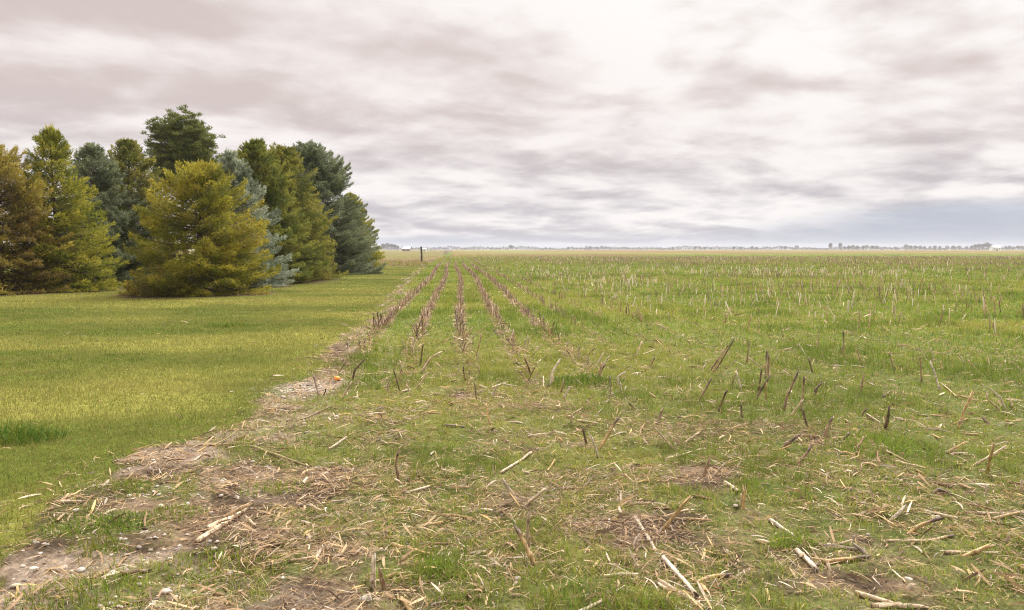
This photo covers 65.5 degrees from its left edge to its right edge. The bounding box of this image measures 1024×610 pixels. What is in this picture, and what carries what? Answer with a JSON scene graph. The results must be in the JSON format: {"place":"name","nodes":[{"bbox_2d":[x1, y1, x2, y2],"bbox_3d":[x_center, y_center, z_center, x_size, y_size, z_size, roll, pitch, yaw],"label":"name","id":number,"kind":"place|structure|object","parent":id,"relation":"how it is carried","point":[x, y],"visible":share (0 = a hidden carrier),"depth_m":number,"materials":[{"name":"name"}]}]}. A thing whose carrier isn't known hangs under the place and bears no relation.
{"place":"outdoors","nodes":[
{"label":"outdoors","id":0,"kind":"place"},
{"bbox_2d":[0,265,423,585],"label":"lawn grass","id":1,"kind":"structure","parent":0,"point":[154,309],"depth_m":11.54,"materials":[{"name":"plant"}]},
{"bbox_2d":[379,260,430,265],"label":"rough grass","id":2,"kind":"structure","parent":0,"point":[404,262],"depth_m":82.49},
{"bbox_2d":[0,249,1023,609],"bbox_3d":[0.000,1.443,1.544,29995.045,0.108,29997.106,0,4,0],"label":"ground","id":3,"kind":"structure","parent":0,"point":[288,601],"depth_m":5.71,"materials":[{"name":"plant"}]},
{"bbox_2d":[0,416,68,446],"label":"grass tuft","id":4,"kind":"object","parent":3,"relation":"on","point":[23,433],"visible":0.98,"depth_m":6.46,"materials":[{"name":"plant"}]},
{"bbox_2d":[0,141,85,294],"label":"spruce tree","id":5,"kind":"object","parent":3,"relation":"on","point":[9,172],"visible":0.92,"depth_m":28.17,"materials":[{"name":"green plant"}]},
{"bbox_2d":[2,123,131,291],"bbox_3d":[-17.149,-3.726,30.124,4.888,6.440,4.546,0,4,0],"label":"spruce tree","id":6,"kind":"object","parent":3,"relation":"on","point":[51,139],"visible":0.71,"depth_m":29.79,"materials":[{"name":"green plant"}]},
{"bbox_2d":[1,570,151,609],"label":"grass tuft","id":7,"kind":"object","parent":3,"relation":"on","point":[82,591],"visible":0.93,"depth_m":3.57,"materials":[{"name":"plant"}]},
{"bbox_2d":[76,567,85,572],"bbox_3d":[-2.098,1.289,3.873,0.041,0.024,0.043,0,4,4],"label":"stone","id":8,"kind":"object","parent":3,"relation":"on","point":[80,569],"visible":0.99,"depth_m":3.87,"materials":[{"name":"stone"}]},
{"bbox_2d":[61,531,139,561],"bbox_3d":[-2.143,1.243,4.129,0.401,0.101,0.333,0,4,0],"label":"grass tuft","id":9,"kind":"object","parent":3,"relation":"on","point":[102,547],"visible":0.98,"depth_m":4.14,"materials":[{"name":"plant"}]},
{"bbox_2d":[44,141,167,285],"bbox_3d":[-18.413,-4.102,35.297,5.980,6.447,6.549,0,4,0],"label":"spruce tree","id":10,"kind":"object","parent":3,"relation":"on","point":[91,162],"visible":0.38,"depth_m":34.87,"materials":[{"name":"green plant"}]},
{"bbox_2d":[60,506,158,535],"bbox_3d":[-2.277,1.195,4.474,0.543,0.126,0.462,0,4,0],"label":"grass tuft","id":11,"kind":"object","parent":3,"relation":"on","point":[107,520],"visible":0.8,"depth_m":4.46,"materials":[{"name":"plant"}]},
{"bbox_2d":[104,477,156,491],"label":"grass tuft","id":12,"kind":"object","parent":3,"relation":"on","point":[130,483],"visible":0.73,"depth_m":5.17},
{"bbox_2d":[120,569,149,575],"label":"corn stalk","id":13,"kind":"object","parent":3,"relation":"on","point":[132,571],"visible":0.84,"depth_m":3.81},
{"bbox_2d":[93,137,189,278],"bbox_3d":[-17.630,-4.475,37.459,5.503,6.908,5.582,1,4,19],"label":"spruce tree","id":14,"kind":"object","parent":3,"relation":"on","point":[128,158],"visible":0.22,"depth_m":36.81,"materials":[{"name":"green plant"}]},
{"bbox_2d":[122,597,160,605],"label":"corn stalk","id":15,"kind":"object","parent":3,"relation":"on","point":[141,601],"visible":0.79,"depth_m":3.51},
{"bbox_2d":[140,500,210,523],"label":"grass tuft","id":16,"kind":"object","parent":3,"relation":"on","point":[172,507],"visible":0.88,"depth_m":4.66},
{"bbox_2d":[141,104,225,254],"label":"pine tree","id":17,"kind":"object","parent":3,"relation":"on","point":[178,137],"visible":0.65,"depth_m":45.68,"materials":[{"name":"green plant"}]},
{"bbox_2d":[118,158,280,296],"bbox_3d":[-11.023,-2.723,27.686,5.610,4.775,5.728,0,4,0],"label":"spruce tree","id":18,"kind":"object","parent":3,"relation":"on","point":[204,186],"visible":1,"depth_m":26.86,"materials":[{"name":"green plant"}]},
{"bbox_2d":[155,540,269,584],"bbox_3d":[-1.479,1.256,3.918,0.547,0.114,0.496,0,4,0],"label":"grass tuft","id":19,"kind":"object","parent":3,"relation":"on","point":[218,562],"visible":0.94,"depth_m":3.93,"materials":[{"name":"plant"}]},
{"bbox_2d":[193,507,247,542],"bbox_3d":[-1.632,1.238,4.520,0.046,0.049,0.558,1,4,10],"label":"corn stalk","id":20,"kind":"object","parent":3,"relation":"on","point":[199,539],"visible":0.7,"depth_m":4.39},
{"bbox_2d":[200,508,247,531],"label":"corn stalk","id":21,"kind":"object","parent":3,"relation":"on","point":[211,524],"visible":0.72,"depth_m":4.46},
{"bbox_2d":[205,320,259,328],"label":"grass tuft","id":22,"kind":"object","parent":3,"relation":"on","point":[227,324],"visible":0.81,"depth_m":16.09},
{"bbox_2d":[216,501,251,519],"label":"corn stalk","id":23,"kind":"object","parent":3,"relation":"on","point":[238,509],"visible":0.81,"depth_m":4.62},
{"bbox_2d":[170,429,308,466],"bbox_3d":[-2.033,1.110,5.992,1.209,0.075,0.569,4,6,44],"label":"stick","id":24,"kind":"object","parent":3,"relation":"on","point":[279,455],"visible":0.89,"depth_m":6.12,"materials":[{"name":"wood"}]},
{"bbox_2d":[189,148,299,287],"bbox_3d":[-11.324,-3.658,33.092,4.731,5.883,4.648,-2,4,-24],"label":"spruce tree","id":25,"kind":"object","parent":3,"relation":"on","point":[231,161],"visible":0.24,"depth_m":32.85,"materials":[{"name":"green plant"}]},
{"bbox_2d":[238,542,283,551],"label":"corn stalk","id":26,"kind":"object","parent":3,"relation":"on","point":[274,544],"visible":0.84,"depth_m":4.16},
{"bbox_2d":[235,475,310,497],"bbox_3d":[-1.550,1.173,5.198,0.531,0.104,0.439,0,4,0],"label":"grass tuft","id":27,"kind":"object","parent":3,"relation":"on","point":[266,488],"visible":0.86,"depth_m":5.18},
{"bbox_2d":[232,136,329,282],"bbox_3d":[-11.623,-4.466,37.356,5.861,6.895,5.921,-2,5,-28],"label":"spruce tree","id":28,"kind":"object","parent":3,"relation":"on","point":[254,151],"visible":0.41,"depth_m":36.94,"materials":[{"name":"green plant"}]},
{"bbox_2d":[252,142,349,279],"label":"spruce tree","id":29,"kind":"object","parent":3,"relation":"on","point":[288,155],"visible":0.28,"depth_m":40.02,"materials":[{"name":"green plant"}]},
{"bbox_2d":[289,555,319,562],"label":"corn stalk","id":30,"kind":"object","parent":3,"relation":"on","point":[299,559],"visible":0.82,"depth_m":3.99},
{"bbox_2d":[286,406,330,421],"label":"corn stalk","id":31,"kind":"object","parent":3,"relation":"on","point":[310,415],"visible":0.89,"depth_m":7.46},
{"bbox_2d":[312,374,319,396],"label":"corn stalk","id":32,"kind":"object","parent":3,"relation":"on","point":[316,386],"visible":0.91,"depth_m":8.47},
{"bbox_2d":[290,139,386,274],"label":"spruce tree","id":33,"kind":"object","parent":3,"relation":"on","point":[326,178],"visible":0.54,"depth_m":49.80,"materials":[{"name":"green plant"}]},
{"bbox_2d":[351,359,364,380],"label":"corn stalk","id":34,"kind":"object","parent":3,"relation":"on","point":[356,368],"visible":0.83,"depth_m":9.26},
{"bbox_2d":[336,190,387,267],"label":"spruce tree","id":35,"kind":"object","parent":3,"relation":"on","point":[377,255],"visible":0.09,"depth_m":62.94,"materials":[{"name":"green plant"}]},
{"bbox_2d":[359,595,371,602],"bbox_3d":[-0.648,1.301,3.526,0.059,0.030,0.041,-1,4,-7],"label":"stone","id":36,"kind":"object","parent":3,"relation":"on","point":[366,597],"visible":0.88,"depth_m":3.51,"materials":[{"name":"stone"}]},
{"bbox_2d":[369,553,375,588],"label":"corn stalk","id":37,"kind":"object","parent":3,"relation":"on","point":[372,580],"visible":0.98,"depth_m":3.67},
{"bbox_2d":[376,565,386,591],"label":"corn stalk","id":38,"kind":"object","parent":3,"relation":"on","point":[381,579],"visible":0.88,"depth_m":3.64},
{"bbox_2d":[385,571,404,578],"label":"corn stalk","id":39,"kind":"object","parent":3,"relation":"on","point":[391,575],"visible":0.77,"depth_m":3.81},
{"bbox_2d":[395,448,402,479],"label":"corn stalk","id":40,"kind":"object","parent":3,"relation":"on","point":[396,468],"visible":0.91,"depth_m":5.36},
{"bbox_2d":[389,542,433,555],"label":"corn stalk","id":41,"kind":"object","parent":3,"relation":"on","point":[397,544],"visible":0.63,"depth_m":4.16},
{"bbox_2d":[420,351,441,372],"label":"corn stalk","id":42,"kind":"object","parent":3,"relation":"on","point":[426,363],"visible":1,"depth_m":10.13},
{"bbox_2d":[408,550,481,582],"bbox_3d":[-0.332,1.245,3.865,0.366,0.124,0.316,-1,4,-17],"label":"grass tuft","id":43,"kind":"object","parent":3,"relation":"on","point":[442,563],"visible":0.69,"depth_m":3.85,"materials":[{"name":"plant"}]},
{"bbox_2d":[484,402,490,424],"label":"corn stalk","id":44,"kind":"object","parent":3,"relation":"on","point":[489,419],"visible":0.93,"depth_m":7.06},
{"bbox_2d":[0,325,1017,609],"bbox_3d":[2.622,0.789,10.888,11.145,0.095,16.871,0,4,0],"label":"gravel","id":45,"kind":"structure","parent":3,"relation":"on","point":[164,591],"depth_m":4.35,"materials":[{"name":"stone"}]},
{"bbox_2d":[501,479,517,500],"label":"corn stalk","id":46,"kind":"object","parent":3,"relation":"on","point":[506,485],"visible":0.85,"depth_m":4.92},
{"bbox_2d":[0,254,1023,609],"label":"field grass","id":47,"kind":"structure","parent":3,"relation":"on","point":[954,368],"depth_m":9.21,"materials":[{"name":"plant"}]},
{"bbox_2d":[0,265,1023,609],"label":"crop residue","id":48,"kind":"object","parent":3,"relation":"on","point":[596,525],"visible":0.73,"depth_m":5.01},
{"bbox_2d":[499,451,531,473],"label":"corn stalk","id":49,"kind":"object","parent":3,"relation":"on","point":[513,464],"visible":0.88,"depth_m":5.72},
{"bbox_2d":[513,525,536,564],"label":"corn stalk","id":50,"kind":"object","parent":3,"relation":"on","point":[524,543],"visible":0.94,"depth_m":4.00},
{"bbox_2d":[523,511,530,545],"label":"corn stalk","id":51,"kind":"object","parent":3,"relation":"on","point":[527,533],"visible":0.91,"depth_m":4.20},
{"bbox_2d":[523,486,547,505],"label":"corn stalk","id":52,"kind":"object","parent":3,"relation":"on","point":[539,493],"visible":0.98,"depth_m":4.89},
{"bbox_2d":[549,358,560,387],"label":"corn stalk","id":53,"kind":"object","parent":3,"relation":"on","point":[553,369],"visible":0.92,"depth_m":9.10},
{"bbox_2d":[570,406,583,422],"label":"corn stalk","id":54,"kind":"object","parent":3,"relation":"on","point":[573,413],"visible":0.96,"depth_m":7.01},
{"bbox_2d":[581,426,587,445],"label":"corn stalk","id":55,"kind":"object","parent":3,"relation":"on","point":[584,438],"visible":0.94,"depth_m":6.33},
{"bbox_2d":[547,370,632,388],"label":"grass tuft","id":56,"kind":"object","parent":3,"relation":"on","point":[584,377],"visible":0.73,"depth_m":9.23,"materials":[{"name":"plant"}]},
{"bbox_2d":[590,435,599,457],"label":"corn stalk","id":57,"kind":"object","parent":3,"relation":"on","point":[595,448],"visible":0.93,"depth_m":5.96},
{"bbox_2d":[521,568,681,609],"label":"grass tuft","id":58,"kind":"object","parent":3,"relation":"on","point":[611,592],"visible":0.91,"depth_m":3.48,"materials":[{"name":"plant"}]},
{"bbox_2d":[188,245,1023,249],"bbox_3d":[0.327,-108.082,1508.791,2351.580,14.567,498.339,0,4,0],"label":"wood","id":59,"kind":"object","parent":3,"relation":"on","point":[688,247],"visible":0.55,"depth_m":1671.99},
{"bbox_2d":[598,416,620,449],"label":"corn stalk","id":60,"kind":"object","parent":3,"relation":"on","point":[602,443],"visible":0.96,"depth_m":6.21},
{"bbox_2d":[594,580,688,609],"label":"grass tuft","id":61,"kind":"object","parent":3,"relation":"on","point":[648,599],"visible":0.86,"depth_m":3.40,"materials":[{"name":"plant"}]},
{"bbox_2d":[633,515,658,554],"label":"corn stalk","id":62,"kind":"object","parent":3,"relation":"on","point":[642,527],"visible":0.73,"depth_m":4.31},
{"bbox_2d":[656,407,663,421],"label":"corn stalk","id":63,"kind":"object","parent":3,"relation":"on","point":[660,414],"visible":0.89,"depth_m":7.12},
{"bbox_2d":[646,420,675,450],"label":"corn stalk","id":64,"kind":"object","parent":3,"relation":"on","point":[663,437],"visible":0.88,"depth_m":6.17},
{"bbox_2d":[653,507,690,519],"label":"corn stalk","id":65,"kind":"object","parent":3,"relation":"on","point":[680,512],"visible":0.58,"depth_m":4.59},
{"bbox_2d":[660,495,692,533],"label":"corn stalk","id":66,"kind":"object","parent":3,"relation":"on","point":[673,516],"visible":0.92,"depth_m":4.35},
{"bbox_2d":[661,555,700,597],"bbox_3d":[0.794,1.282,3.771,0.032,0.048,0.418,-1,4,-12],"label":"corn stalk","id":67,"kind":"object","parent":3,"relation":"on","point":[675,571],"visible":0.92,"depth_m":3.75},
{"bbox_2d":[656,579,709,608],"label":"corn stalk","id":68,"kind":"object","parent":3,"relation":"on","point":[664,583],"visible":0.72,"depth_m":3.60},
{"bbox_2d":[684,431,699,444],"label":"corn stalk","id":69,"kind":"object","parent":3,"relation":"on","point":[694,435],"visible":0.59,"depth_m":6.41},
{"bbox_2d":[383,255,1023,333],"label":"distant stubble","id":70,"kind":"object","parent":3,"relation":"on","point":[435,295],"visible":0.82,"depth_m":37.15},
{"bbox_2d":[698,378,711,401],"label":"corn stalk","id":71,"kind":"object","parent":3,"relation":"on","point":[706,387],"visible":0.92,"depth_m":8.04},
{"bbox_2d":[702,456,711,475],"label":"corn stalk","id":72,"kind":"object","parent":3,"relation":"on","point":[706,468],"visible":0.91,"depth_m":5.56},
{"bbox_2d":[693,572,734,584],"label":"corn stalk","id":73,"kind":"object","parent":3,"relation":"on","point":[703,579],"visible":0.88,"depth_m":3.78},
{"bbox_2d":[712,347,725,373],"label":"corn stalk","id":74,"kind":"object","parent":3,"relation":"on","point":[718,360],"visible":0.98,"depth_m":9.93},
{"bbox_2d":[712,462,726,475],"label":"corn stalk","id":75,"kind":"object","parent":3,"relation":"on","point":[719,469],"visible":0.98,"depth_m":5.57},
{"bbox_2d":[717,390,727,410],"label":"corn stalk","id":76,"kind":"object","parent":3,"relation":"on","point":[726,391],"visible":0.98,"depth_m":7.65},
{"bbox_2d":[716,339,733,370],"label":"corn stalk","id":77,"kind":"object","parent":3,"relation":"on","point":[724,355],"visible":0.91,"depth_m":10.22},
{"bbox_2d":[723,480,738,492],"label":"corn stalk","id":78,"kind":"object","parent":3,"relation":"on","point":[729,484],"visible":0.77,"depth_m":5.25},
{"bbox_2d":[740,484,745,509],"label":"corn stalk","id":79,"kind":"object","parent":3,"relation":"on","point":[742,498],"visible":0.91,"depth_m":4.79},
{"bbox_2d":[755,374,771,399],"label":"corn stalk","id":80,"kind":"object","parent":3,"relation":"on","point":[761,390],"visible":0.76,"depth_m":8.20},
{"bbox_2d":[764,351,767,377],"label":"corn stalk","id":81,"kind":"object","parent":3,"relation":"on","point":[766,362],"visible":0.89,"depth_m":9.62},
{"bbox_2d":[768,518,796,537],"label":"corn stalk","id":82,"kind":"object","parent":3,"relation":"on","point":[777,524],"visible":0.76,"depth_m":4.49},
{"bbox_2d":[780,434,800,447],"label":"corn stalk","id":83,"kind":"object","parent":3,"relation":"on","point":[791,441],"visible":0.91,"depth_m":6.27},
{"bbox_2d":[783,369,798,409],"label":"corn stalk","id":84,"kind":"object","parent":3,"relation":"on","point":[788,393],"visible":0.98,"depth_m":7.68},
{"bbox_2d":[763,524,821,551],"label":"grass tuft","id":85,"kind":"object","parent":3,"relation":"on","point":[784,544],"visible":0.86,"depth_m":4.21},
{"bbox_2d":[791,399,803,414],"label":"corn stalk","id":86,"kind":"object","parent":3,"relation":"on","point":[798,405],"visible":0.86,"depth_m":7.37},
{"bbox_2d":[800,376,804,410],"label":"corn stalk","id":87,"kind":"object","parent":3,"relation":"on","point":[802,397],"visible":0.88,"depth_m":7.64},
{"bbox_2d":[796,445,811,464],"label":"corn stalk","id":88,"kind":"object","parent":3,"relation":"on","point":[803,457],"visible":0.91,"depth_m":5.73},
{"bbox_2d":[801,408,807,426],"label":"corn stalk","id":89,"kind":"object","parent":3,"relation":"on","point":[804,417],"visible":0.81,"depth_m":6.76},
{"bbox_2d":[794,548,818,571],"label":"corn stalk","id":90,"kind":"object","parent":3,"relation":"on","point":[806,559],"visible":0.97,"depth_m":3.97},
{"bbox_2d":[823,417,832,435],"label":"corn stalk","id":91,"kind":"object","parent":3,"relation":"on","point":[828,425],"visible":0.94,"depth_m":6.61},
{"bbox_2d":[826,560,832,580],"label":"corn stalk","id":92,"kind":"object","parent":3,"relation":"on","point":[829,574],"visible":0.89,"depth_m":3.73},
{"bbox_2d":[822,554,870,563],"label":"corn stalk","id":93,"kind":"object","parent":3,"relation":"on","point":[844,559],"visible":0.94,"depth_m":3.96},
{"bbox_2d":[855,434,866,450],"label":"corn stalk","id":94,"kind":"object","parent":3,"relation":"on","point":[861,441],"visible":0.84,"depth_m":6.18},
{"bbox_2d":[854,590,892,602],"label":"corn stalk","id":95,"kind":"object","parent":3,"relation":"on","point":[869,596],"visible":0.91,"depth_m":3.53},
{"bbox_2d":[821,430,934,458],"bbox_3d":[2.867,1.055,6.212,0.928,0.172,0.788,0,4,0],"label":"grass tuft","id":96,"kind":"object","parent":3,"relation":"on","point":[879,444],"visible":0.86,"depth_m":6.19,"materials":[{"name":"plant"}]},
{"bbox_2d":[884,404,890,427],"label":"corn stalk","id":97,"kind":"object","parent":3,"relation":"on","point":[887,420],"visible":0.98,"depth_m":6.78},
{"bbox_2d":[888,505,905,520],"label":"corn stalk","id":98,"kind":"object","parent":3,"relation":"on","point":[901,509],"visible":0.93,"depth_m":4.60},
{"bbox_2d":[870,602,930,608],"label":"corn stalk","id":99,"kind":"object","parent":3,"relation":"on","point":[886,604],"visible":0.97,"depth_m":3.45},
{"bbox_2d":[885,538,930,541],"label":"corn stalk","id":100,"kind":"object","parent":3,"relation":"on","point":[905,540],"visible":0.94,"depth_m":4.22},
{"bbox_2d":[891,459,927,468],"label":"corn stalk","id":101,"kind":"object","parent":3,"relation":"on","point":[907,464],"visible":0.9,"depth_m":5.73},
{"bbox_2d":[919,357,922,380],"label":"corn stalk","id":102,"kind":"object","parent":3,"relation":"on","point":[921,377],"visible":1,"depth_m":9.34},
{"bbox_2d":[906,516,943,534],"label":"corn stalk","id":103,"kind":"object","parent":3,"relation":"on","point":[921,524],"visible":0.94,"depth_m":4.37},
{"bbox_2d":[930,360,940,390],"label":"corn stalk","id":104,"kind":"object","parent":3,"relation":"on","point":[937,381],"visible":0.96,"depth_m":8.87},
{"bbox_2d":[923,534,955,543],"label":"corn stalk","id":105,"kind":"object","parent":3,"relation":"on","point":[947,536],"visible":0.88,"depth_m":4.25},
{"bbox_2d":[931,488,952,494],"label":"corn stalk","id":106,"kind":"object","parent":3,"relation":"on","point":[937,490],"visible":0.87,"depth_m":5.04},
{"bbox_2d":[947,441,966,452],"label":"corn stalk","id":107,"kind":"object","parent":3,"relation":"on","point":[955,447],"visible":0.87,"depth_m":6.04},
{"bbox_2d":[957,390,973,428],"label":"corn stalk","id":108,"kind":"object","parent":3,"relation":"on","point":[961,420],"visible":0.94,"depth_m":6.91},
{"bbox_2d":[944,549,1000,554],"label":"corn stalk","id":109,"kind":"object","parent":3,"relation":"on","point":[954,552],"visible":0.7,"depth_m":4.03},
{"bbox_2d":[961,543,994,556],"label":"corn stalk","id":110,"kind":"object","parent":3,"relation":"on","point":[979,550],"visible":0.94,"depth_m":3.97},
{"bbox_2d":[971,445,1006,465],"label":"corn stalk","id":111,"kind":"object","parent":3,"relation":"on","point":[994,453],"visible":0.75,"depth_m":5.68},
{"bbox_2d":[985,442,994,473],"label":"corn stalk","id":112,"kind":"object","parent":3,"relation":"on","point":[990,458],"visible":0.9,"depth_m":5.40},
{"bbox_2d":[986,391,1001,409],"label":"corn stalk","id":113,"kind":"object","parent":3,"relation":"on","point":[992,403],"visible":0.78,"depth_m":7.67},
{"bbox_2d":[965,511,1023,515],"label":"corn stalk","id":114,"kind":"object","parent":3,"relation":"on","point":[983,513],"visible":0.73,"depth_m":4.66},
{"bbox_2d":[989,246,1000,250],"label":"farmhouse","id":115,"kind":"object","parent":3,"relation":"on","point":[994,248],"visible":1,"depth_m":894.41,"materials":[{"name":"paint"}]},
{"bbox_2d":[988,388,1006,410],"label":"corn stalk","id":116,"kind":"object","parent":3,"relation":"on","point":[1001,403],"visible":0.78,"depth_m":7.68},
{"bbox_2d":[991,510,1023,519],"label":"corn stalk","id":117,"kind":"object","parent":3,"relation":"on","point":[1000,517],"visible":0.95,"depth_m":4.58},
{"bbox_2d":[0,0,1023,248],"label":"sky","id":118,"kind":"structure","parent":0,"point":[556,124],"materials":[{"name":"white"}]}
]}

